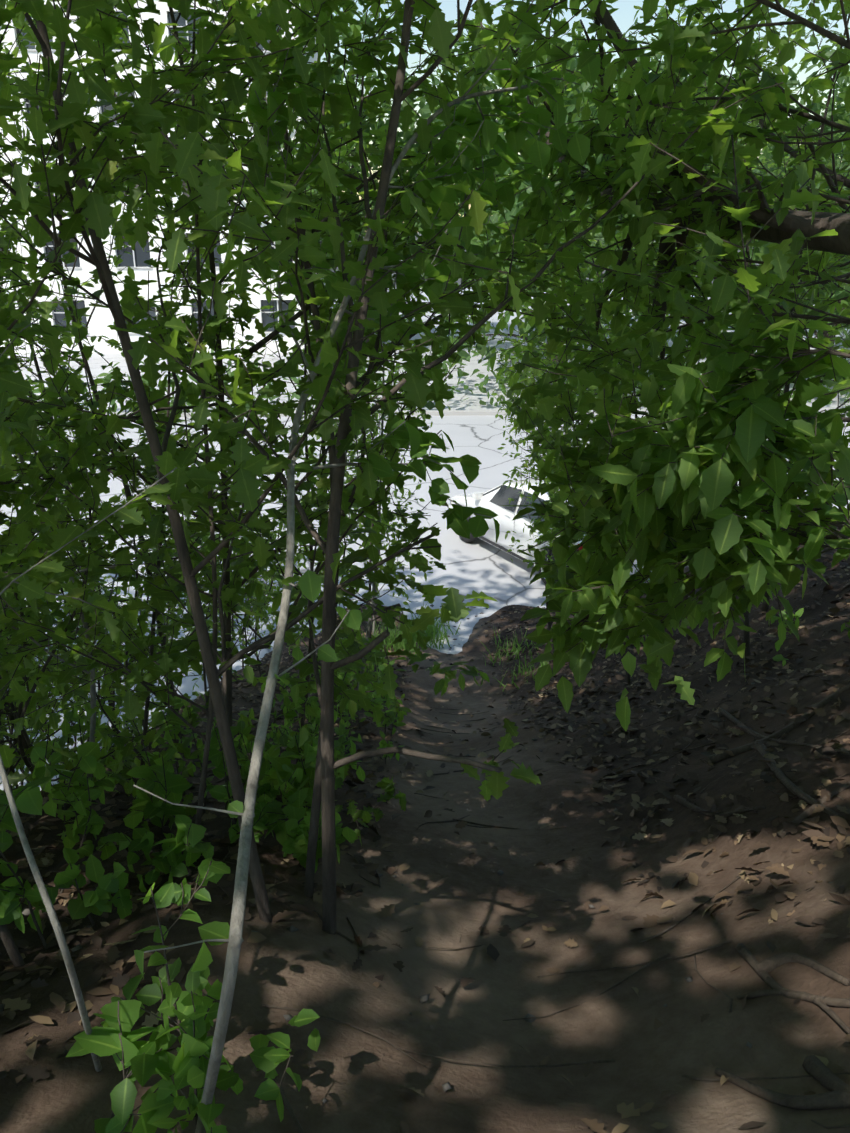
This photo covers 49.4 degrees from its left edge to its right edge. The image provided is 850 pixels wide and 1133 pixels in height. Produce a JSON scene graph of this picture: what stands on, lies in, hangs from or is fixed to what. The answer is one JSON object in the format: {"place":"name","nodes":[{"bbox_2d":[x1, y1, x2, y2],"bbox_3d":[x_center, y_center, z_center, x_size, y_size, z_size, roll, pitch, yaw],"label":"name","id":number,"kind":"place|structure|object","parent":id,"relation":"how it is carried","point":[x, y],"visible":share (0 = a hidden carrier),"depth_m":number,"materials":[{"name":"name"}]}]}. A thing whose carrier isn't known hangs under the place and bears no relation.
{"place":"outdoors","nodes":[
{"label":"outdoors","id":0,"kind":"place"},
{"bbox_2d":[0,0,324,352],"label":"apartment block","id":1,"kind":"structure","parent":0,"point":[101,319],"depth_m":43.36,"materials":[{"name":"white paint"}]},
{"bbox_2d":[0,522,849,1132],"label":"hill terrain","id":2,"kind":"structure","parent":0,"point":[356,1078],"depth_m":3.35,"materials":[{"name":"brown soil"}]},
{"bbox_2d":[0,1,579,1132],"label":"gray tree wood","id":3,"kind":"object","parent":2,"relation":"on","point":[234,941],"visible":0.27,"depth_m":2.08,"materials":[{"name":"grey plant"}]},
{"bbox_2d":[0,0,600,1132],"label":"round lime leaves","id":4,"kind":"object","parent":2,"relation":"on","point":[184,1066],"visible":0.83,"depth_m":3.03,"materials":[{"name":"green plant"}]},
{"bbox_2d":[29,606,803,809],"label":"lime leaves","id":5,"kind":"object","parent":2,"relation":"on","point":[270,753],"visible":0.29,"depth_m":5.21,"materials":[{"name":"green plant"}]},
{"bbox_2d":[0,604,832,1102],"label":"path pebbles","id":6,"kind":"object","parent":2,"relation":"on","point":[446,1086],"visible":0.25,"depth_m":3.14,"materials":[{"name":"grey stone"}]},
{"bbox_2d":[0,0,849,864],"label":"oak leaves","id":7,"kind":"object","parent":2,"relation":"on","point":[144,120],"visible":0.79,"depth_m":2.77,"materials":[{"name":"green plant"}]},
{"bbox_2d":[0,0,849,749],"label":"elm leaves","id":8,"kind":"object","parent":2,"relation":"on","point":[686,488],"visible":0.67,"depth_m":3.14,"materials":[{"name":"green plant"}]},
{"bbox_2d":[0,0,849,836],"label":"elm leaves","id":9,"kind":"object","parent":2,"relation":"on","point":[546,212],"visible":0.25,"depth_m":5.01,"materials":[{"name":"green plant"}]},
{"bbox_2d":[0,629,849,1132],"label":"fallen twigs","id":10,"kind":"object","parent":2,"relation":"on","point":[824,1075],"visible":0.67,"depth_m":2.99,"materials":[{"name":"brown wood"}]},
{"bbox_2d":[0,0,849,1132],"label":"tree","id":11,"kind":"object","parent":2,"relation":"on","point":[326,764],"visible":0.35,"depth_m":3.11,"materials":[{"name":"brown plant"}]},
{"bbox_2d":[0,0,849,797],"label":"oak leaves","id":12,"kind":"object","parent":11,"relation":"attached to","point":[20,20],"visible":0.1,"depth_m":6.34,"materials":[{"name":"green plant"}]},
{"bbox_2d":[0,526,849,1132],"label":"fallen leaves","id":13,"kind":"object","parent":2,"relation":"on","point":[358,885],"visible":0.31,"depth_m":4.26,"materials":[{"name":"brown plant"}]},
{"bbox_2d":[317,600,547,690],"bbox_3d":[0.174,0.847,12.236,3.432,1.233,3.847,-1,20,-2],"label":"grass tuft","id":14,"kind":"object","parent":2,"relation":"on","point":[431,629],"visible":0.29,"depth_m":12.68,"materials":[{"name":"green plant"}]},
{"bbox_2d":[0,287,849,790],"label":"road asphalt","id":15,"kind":"structure","parent":0,"point":[496,573],"depth_m":21.00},
{"bbox_2d":[53,408,839,417],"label":"sidewalk","id":16,"kind":"structure","parent":15,"relation":"on","point":[463,412],"depth_m":29.58,"materials":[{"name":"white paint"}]},
{"bbox_2d":[447,476,651,583],"bbox_3d":[2.171,-0.866,16.557,1.995,1.455,4.424,-11,23,-27],"label":"car","id":17,"kind":"object","parent":15,"relation":"on","point":[493,499],"visible":0.12,"depth_m":16.11,"materials":[{"name":"white paint"}]},
{"bbox_2d":[25,0,849,415],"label":"tree","id":18,"kind":"object","parent":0,"point":[841,84],"depth_m":37.73,"materials":[{"name":"green plant"}]},
{"bbox_2d":[313,0,849,231],"label":"sky","id":19,"kind":"structure","parent":0,"point":[623,17],"materials":[{"name":"white"}]},
{"bbox_2d":[330,232,846,286],"bbox_3d":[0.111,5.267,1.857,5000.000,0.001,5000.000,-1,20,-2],"label":"ground plain","id":20,"kind":"structure","parent":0,"point":[459,281],"depth_m":129.36,"materials":[{"name":"grey"}]}
]}

